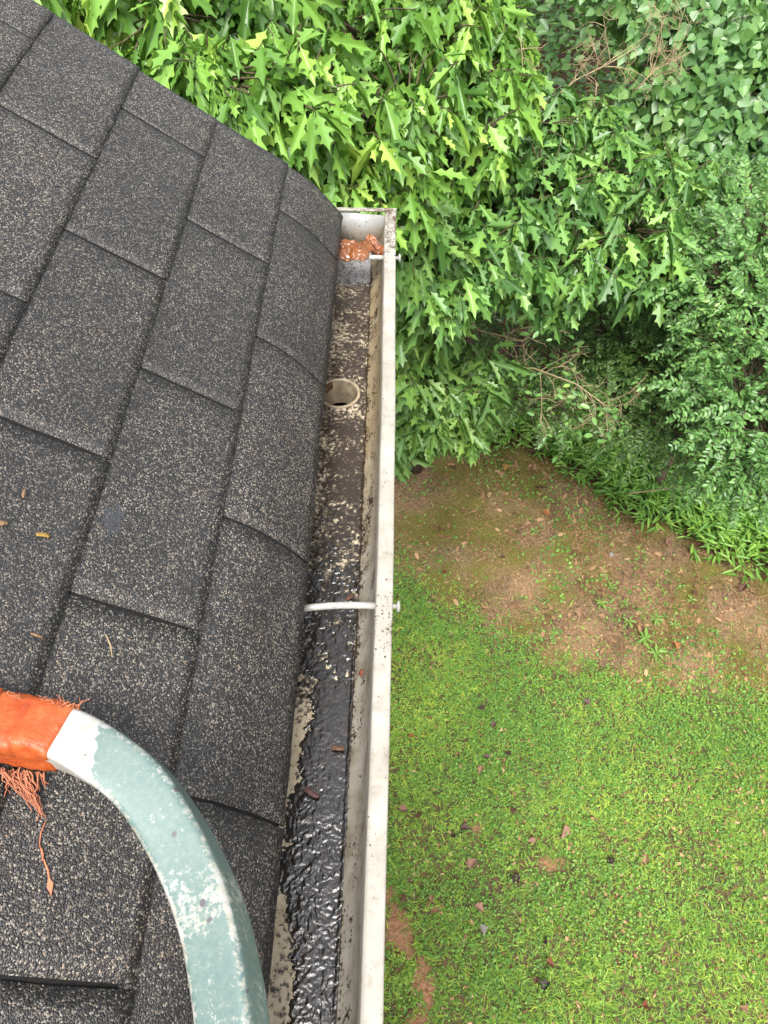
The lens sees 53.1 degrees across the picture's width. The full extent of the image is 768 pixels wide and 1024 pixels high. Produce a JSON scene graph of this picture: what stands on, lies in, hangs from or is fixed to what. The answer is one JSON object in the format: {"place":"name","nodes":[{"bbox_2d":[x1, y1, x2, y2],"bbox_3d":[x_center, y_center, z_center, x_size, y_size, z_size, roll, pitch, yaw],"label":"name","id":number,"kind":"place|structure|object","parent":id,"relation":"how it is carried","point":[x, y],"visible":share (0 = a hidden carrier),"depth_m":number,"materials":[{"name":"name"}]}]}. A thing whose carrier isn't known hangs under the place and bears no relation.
{"place":"outdoors","nodes":[
{"label":"outdoors","id":0,"kind":"place"},
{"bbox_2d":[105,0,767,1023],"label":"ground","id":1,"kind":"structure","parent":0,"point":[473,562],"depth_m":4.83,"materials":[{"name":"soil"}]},
{"bbox_2d":[0,0,342,1023],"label":"house","id":2,"kind":"structure","parent":1,"relation":"on","point":[168,270],"depth_m":0.83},
{"bbox_2d":[0,520,7,525],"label":"leaf scrap","id":3,"kind":"object","parent":2,"relation":"on","point":[2,522],"visible":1,"depth_m":0.70,"materials":[{"name":"brown plant"}]},
{"bbox_2d":[21,489,25,497],"bbox_3d":[-0.342,-0.018,0.731,0.004,0.003,0.011,20,46,-30],"label":"leaf scrap","id":4,"kind":"object","parent":2,"relation":"on","point":[23,493],"visible":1,"depth_m":0.73,"materials":[{"name":"brown plant"}]},
{"bbox_2d":[31,633,42,637],"bbox_3d":[-0.304,0.108,0.673,0.010,0.007,0.003,6,53,4],"label":"leaf scrap","id":5,"kind":"object","parent":2,"relation":"on","point":[36,635],"visible":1,"depth_m":0.67,"materials":[{"name":"brown plant"}]},
{"bbox_2d":[36,532,49,537],"bbox_3d":[-0.320,0.022,0.722,0.011,0.008,0.005,-14,54,-11],"label":"leaf scrap","id":6,"kind":"object","parent":2,"relation":"on","point":[43,534],"visible":1,"depth_m":0.72,"materials":[{"name":"yellow plant"}]},
{"bbox_2d":[105,634,112,656],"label":"twig","id":7,"kind":"object","parent":2,"relation":"on","point":[109,644],"visible":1,"depth_m":0.71,"materials":[{"name":"beige wood"}]},
{"bbox_2d":[0,687,269,1023],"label":"ladder arm","id":8,"kind":"object","parent":2,"relation":"attached to","point":[142,790],"visible":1,"depth_m":0.56},
{"bbox_2d":[267,207,400,1023],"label":"gutter","id":9,"kind":"object","parent":2,"relation":"attached to","point":[356,462],"visible":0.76,"depth_m":1.00,"materials":[{"name":"white paint"}]},
{"bbox_2d":[278,513,359,1023],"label":"sludge","id":10,"kind":"object","parent":9,"relation":"on","point":[311,872],"visible":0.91,"depth_m":0.85,"materials":[{"name":"black soil"}]},
{"bbox_2d":[303,786,319,798],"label":"dead leaf","id":11,"kind":"object","parent":10,"relation":"on","point":[311,792],"visible":1,"depth_m":0.86,"materials":[{"name":"brown plant"}]},
{"bbox_2d":[331,745,343,750],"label":"dead leaf","id":12,"kind":"object","parent":10,"relation":"on","point":[337,747],"visible":1,"depth_m":0.89,"materials":[{"name":"brown plant"}]},
{"bbox_2d":[345,594,353,600],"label":"dead leaf","id":13,"kind":"object","parent":10,"relation":"on","point":[348,597],"visible":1,"depth_m":1.02,"materials":[{"name":"brown plant"}]},
{"bbox_2d":[338,239,374,261],"bbox_3d":[-0.063,-0.461,1.351,0.093,0.020,0.046,1,53,1],"label":"wet leaf","id":14,"kind":"object","parent":9,"relation":"on","point":[355,250],"visible":0.7,"depth_m":1.34,"materials":[{"name":"brown plant"}]},
{"bbox_2d":[359,668,363,676],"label":"dead leaf","id":15,"kind":"object","parent":9,"relation":"on","point":[361,671],"visible":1,"depth_m":0.92,"materials":[{"name":"brown plant"}]},
{"bbox_2d":[365,234,383,260],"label":"wet leaf","id":16,"kind":"object","parent":9,"relation":"on","point":[378,247],"visible":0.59,"depth_m":1.37,"materials":[{"name":"brown plant"}]},
{"bbox_2d":[368,213,395,1014],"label":"dirt crumbs","id":17,"kind":"object","parent":9,"relation":"attached to","point":[386,472],"visible":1,"depth_m":1.03,"materials":[{"name":"brown soil"}]},
{"bbox_2d":[33,0,555,415],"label":"oak tree","id":18,"kind":"object","parent":1,"relation":"on","point":[362,103],"visible":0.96,"depth_m":2.28,"materials":[{"name":"green plant"}]},
{"bbox_2d":[468,29,547,104],"bbox_3d":[0.391,-1.570,2.806,0.364,0.352,0.240,1,53,1],"label":"dead branch","id":19,"kind":"object","parent":18,"relation":"attached to","point":[539,49],"visible":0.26,"depth_m":2.69,"materials":[{"name":"brown wood"}]},
{"bbox_2d":[398,894,407,904],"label":"fallen leaf","id":20,"kind":"object","parent":1,"relation":"on","point":[403,898],"visible":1,"depth_m":3.94,"materials":[{"name":"brown plant"}]},
{"bbox_2d":[65,0,754,364],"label":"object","id":21,"kind":"object","parent":1,"relation":"on","point":[561,16],"visible":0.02,"depth_m":6.99,"materials":[{"name":"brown plant"}]},
{"bbox_2d":[395,197,531,484],"bbox_3d":[0.232,-0.562,4.041,0.798,3.086,1.738,1,53,1],"label":"oak tree","id":22,"kind":"object","parent":1,"relation":"on","point":[445,402],"visible":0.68,"depth_m":3.05,"materials":[{"name":"green plant"}]},
{"bbox_2d":[467,858,477,871],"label":"fallen leaf","id":23,"kind":"object","parent":1,"relation":"on","point":[472,863],"visible":1,"depth_m":4.04,"materials":[{"name":"brown plant"}]},
{"bbox_2d":[470,902,483,911],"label":"fallen leaf","id":24,"kind":"object","parent":1,"relation":"on","point":[478,906],"visible":1,"depth_m":3.91,"materials":[{"name":"plant"}]},
{"bbox_2d":[502,463,509,470],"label":"fallen leaf","id":25,"kind":"object","parent":1,"relation":"on","point":[505,466],"visible":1,"depth_m":5.69,"materials":[{"name":"plant"}]},
{"bbox_2d":[532,976,539,983],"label":"fallen leaf","id":26,"kind":"object","parent":1,"relation":"on","point":[536,980],"visible":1,"depth_m":3.71,"materials":[{"name":"brown plant"}]},
{"bbox_2d":[468,300,612,466],"bbox_3d":[0.916,-0.664,4.730,1.040,2.095,2.024,26,57,18],"label":"privet shrub","id":27,"kind":"object","parent":1,"relation":"on","point":[545,384],"visible":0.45,"depth_m":3.90,"materials":[{"name":"green plant"}]},
{"bbox_2d":[543,508,549,515],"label":"fallen leaf","id":28,"kind":"object","parent":1,"relation":"on","point":[546,512],"visible":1,"depth_m":5.42,"materials":[{"name":"brown plant"}]},
{"bbox_2d":[543,957,554,966],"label":"fallen leaf","id":29,"kind":"object","parent":1,"relation":"on","point":[550,962],"visible":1,"depth_m":3.77,"materials":[{"name":"brown plant"}]},
{"bbox_2d":[395,70,731,367],"bbox_3d":[0.956,-0.854,4.307,1.172,3.028,3.010,21,56,15],"label":"oak tree","id":30,"kind":"object","parent":1,"relation":"on","point":[589,194],"visible":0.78,"depth_m":3.06,"materials":[{"name":"green plant"}]},
{"bbox_2d":[471,309,573,386],"bbox_3d":[0.536,-0.763,3.341,0.535,0.515,0.492,1,53,1],"label":"shrub","id":31,"kind":"object","parent":30,"relation":"attached to","point":[534,333],"visible":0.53,"depth_m":3.25,"materials":[{"name":"green plant"}]},
{"bbox_2d":[513,341,657,462],"bbox_3d":[0.791,-0.530,3.417,0.796,0.430,0.593,1,53,1],"label":"dead branch","id":32,"kind":"object","parent":30,"relation":"attached to","point":[607,422],"visible":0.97,"depth_m":3.38,"materials":[{"name":"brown plant"}]},
{"bbox_2d":[540,6,664,109],"bbox_3d":[0.923,-1.942,3.329,0.404,0.443,0.436,-30,59,-21],"label":"dead branch","id":33,"kind":"object","parent":30,"relation":"attached to","point":[597,62],"visible":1,"depth_m":3.33,"materials":[{"name":"brown wood"}]},
{"bbox_2d":[634,0,706,91],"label":"dead branch","id":34,"kind":"object","parent":33,"relation":"attached to","point":[671,60],"visible":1,"depth_m":3.29,"materials":[{"name":"brown wood"}]},
{"bbox_2d":[383,544,767,1023],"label":"lawn grass","id":35,"kind":"structure","parent":1,"relation":"on","point":[577,981],"depth_m":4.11,"materials":[{"name":"green plant"}]},
{"bbox_2d":[395,803,407,812],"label":"fallen leaf","id":36,"kind":"object","parent":35,"relation":"on","point":[403,807],"visible":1,"depth_m":4.22,"materials":[{"name":"brown plant"}]},
{"bbox_2d":[415,812,421,820],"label":"fallen leaf","id":37,"kind":"object","parent":35,"relation":"on","point":[418,814],"visible":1,"depth_m":4.19,"materials":[{"name":"brown plant"}]},
{"bbox_2d":[459,823,471,830],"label":"fallen leaf","id":38,"kind":"object","parent":35,"relation":"on","point":[464,827],"visible":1,"depth_m":4.16,"materials":[{"name":"brown plant"}]},
{"bbox_2d":[477,764,485,775],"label":"fallen leaf","id":39,"kind":"object","parent":35,"relation":"on","point":[480,768],"visible":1,"depth_m":4.35,"materials":[{"name":"beige plant"}]},
{"bbox_2d":[477,703,486,709],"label":"fallen leaf","id":40,"kind":"object","parent":35,"relation":"on","point":[481,706],"visible":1,"depth_m":4.57,"materials":[{"name":"brown plant"}]},
{"bbox_2d":[479,921,487,934],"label":"fallen leaf","id":41,"kind":"object","parent":35,"relation":"on","point":[483,927],"visible":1,"depth_m":3.85,"materials":[{"name":"grey plant"}]},
{"bbox_2d":[509,873,520,883],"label":"fallen leaf","id":42,"kind":"object","parent":35,"relation":"on","point":[513,878],"visible":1,"depth_m":3.99,"materials":[{"name":"plant"}]},
{"bbox_2d":[528,836,536,842],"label":"fallen leaf","id":43,"kind":"object","parent":35,"relation":"on","point":[532,839],"visible":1,"depth_m":4.12,"materials":[{"name":"beige plant"}]},
{"bbox_2d":[539,979,553,991],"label":"fallen leaf","id":44,"kind":"object","parent":35,"relation":"on","point":[546,982],"visible":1,"depth_m":3.70,"materials":[{"name":"grey plant"}]},
{"bbox_2d":[561,819,570,838],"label":"fallen leaf","id":45,"kind":"object","parent":35,"relation":"on","point":[567,828],"visible":1,"depth_m":4.14,"materials":[{"name":"beige plant"}]},
{"bbox_2d":[580,698,590,705],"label":"fallen leaf","id":46,"kind":"object","parent":35,"relation":"on","point":[586,701],"visible":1,"depth_m":4.58,"materials":[{"name":"brown plant"}]},
{"bbox_2d":[607,857,614,863],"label":"fallen leaf","id":47,"kind":"object","parent":35,"relation":"on","point":[610,859],"visible":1,"depth_m":4.04,"materials":[{"name":"brown plant"}]},
{"bbox_2d":[640,853,648,863],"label":"fallen leaf","id":48,"kind":"object","parent":35,"relation":"on","point":[645,859],"visible":1,"depth_m":4.04,"materials":[{"name":"beige plant"}]},
{"bbox_2d":[639,998,650,1010],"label":"fallen leaf","id":49,"kind":"object","parent":35,"relation":"on","point":[645,1005],"visible":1,"depth_m":3.66,"materials":[{"name":"brown plant"}]},
{"bbox_2d":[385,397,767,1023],"bbox_3d":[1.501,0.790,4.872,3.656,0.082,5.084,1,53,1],"label":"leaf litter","id":50,"kind":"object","parent":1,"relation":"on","point":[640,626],"visible":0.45,"depth_m":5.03,"materials":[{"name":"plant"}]},
{"bbox_2d":[575,604,583,617],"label":"fallen leaf","id":51,"kind":"object","parent":1,"relation":"on","point":[579,611],"visible":1,"depth_m":4.96,"materials":[{"name":"beige plant"}]},
{"bbox_2d":[394,445,767,702],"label":"weeds","id":52,"kind":"object","parent":1,"relation":"on","point":[619,618],"visible":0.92,"depth_m":5.12,"materials":[{"name":"green plant"}]},
{"bbox_2d":[594,597,607,609],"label":"seedling","id":53,"kind":"object","parent":1,"relation":"on","point":[602,604],"visible":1,"depth_m":5.01,"materials":[{"name":"green plant"}]},
{"bbox_2d":[607,583,616,591],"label":"seedling","id":54,"kind":"object","parent":1,"relation":"on","point":[612,587],"visible":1,"depth_m":5.09,"materials":[{"name":"green plant"}]},
{"bbox_2d":[464,356,767,583],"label":"ground cover","id":55,"kind":"object","parent":1,"relation":"on","point":[718,526],"visible":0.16,"depth_m":5.38,"materials":[{"name":"green plant"}]},
{"bbox_2d":[621,598,630,606],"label":"seedling","id":56,"kind":"object","parent":1,"relation":"on","point":[624,601],"visible":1,"depth_m":5.02,"materials":[{"name":"green plant"}]},
{"bbox_2d":[542,246,715,508],"bbox_3d":[1.259,-0.488,4.553,0.830,2.196,2.053,-6,53,-5],"label":"privet shrub","id":57,"kind":"object","parent":1,"relation":"on","point":[619,372],"visible":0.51,"depth_m":3.72,"materials":[{"name":"green plant"}]},
{"bbox_2d":[622,616,635,627],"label":"seedling","id":58,"kind":"object","parent":1,"relation":"on","point":[630,620],"visible":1,"depth_m":4.94,"materials":[{"name":"green plant"}]},
{"bbox_2d":[634,627,654,648],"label":"seedling","id":59,"kind":"object","parent":1,"relation":"on","point":[644,638],"visible":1,"depth_m":4.83,"materials":[{"name":"green plant"}]},
{"bbox_2d":[650,611,663,625],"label":"seedling","id":60,"kind":"object","parent":1,"relation":"on","point":[656,620],"visible":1,"depth_m":4.94,"materials":[{"name":"green plant"}]},
{"bbox_2d":[647,644,667,660],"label":"seedling","id":61,"kind":"object","parent":1,"relation":"on","point":[659,651],"visible":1,"depth_m":4.77,"materials":[{"name":"green plant"}]},
{"bbox_2d":[569,0,767,203],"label":"broadleaf tree","id":62,"kind":"object","parent":1,"relation":"on","point":[708,104],"visible":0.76,"depth_m":4.37,"materials":[{"name":"green plant"}]},
{"bbox_2d":[669,619,678,628],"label":"seedling","id":63,"kind":"object","parent":1,"relation":"on","point":[674,623],"visible":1,"depth_m":4.93,"materials":[{"name":"green plant"}]},
{"bbox_2d":[673,641,679,649],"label":"fallen leaf","id":64,"kind":"object","parent":1,"relation":"on","point":[676,645],"visible":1,"depth_m":4.81,"materials":[{"name":"plant"}]},
{"bbox_2d":[603,134,767,369],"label":"privet shrub","id":65,"kind":"object","parent":1,"relation":"on","point":[732,198],"visible":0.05,"depth_m":3.68,"materials":[{"name":"green plant"}]},
{"bbox_2d":[637,161,767,535],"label":"privet shrub","id":66,"kind":"object","parent":1,"relation":"on","point":[724,397],"visible":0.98,"depth_m":2.94,"materials":[{"name":"green plant"}]},
{"bbox_2d":[629,486,694,493],"bbox_3d":[1.524,-0.195,3.858,0.529,0.278,0.170,1,53,1],"label":"dead branch","id":67,"kind":"object","parent":66,"relation":"attached to","point":[649,490],"visible":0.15,"depth_m":3.90,"materials":[{"name":"brown wood"}]},
{"bbox_2d":[738,583,747,591],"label":"fallen leaf","id":68,"kind":"object","parent":1,"relation":"on","point":[742,587],"visible":0.86,"depth_m":5.08,"materials":[{"name":"brown plant"}]},
{"bbox_2d":[740,1005,749,1012],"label":"fallen leaf","id":69,"kind":"object","parent":1,"relation":"on","point":[745,1008],"visible":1,"depth_m":3.65,"materials":[{"name":"beige plant"}]},
{"bbox_2d":[757,686,767,697],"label":"seedling","id":70,"kind":"object","parent":1,"relation":"on","point":[764,694],"visible":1,"depth_m":4.62,"materials":[{"name":"green plant"}]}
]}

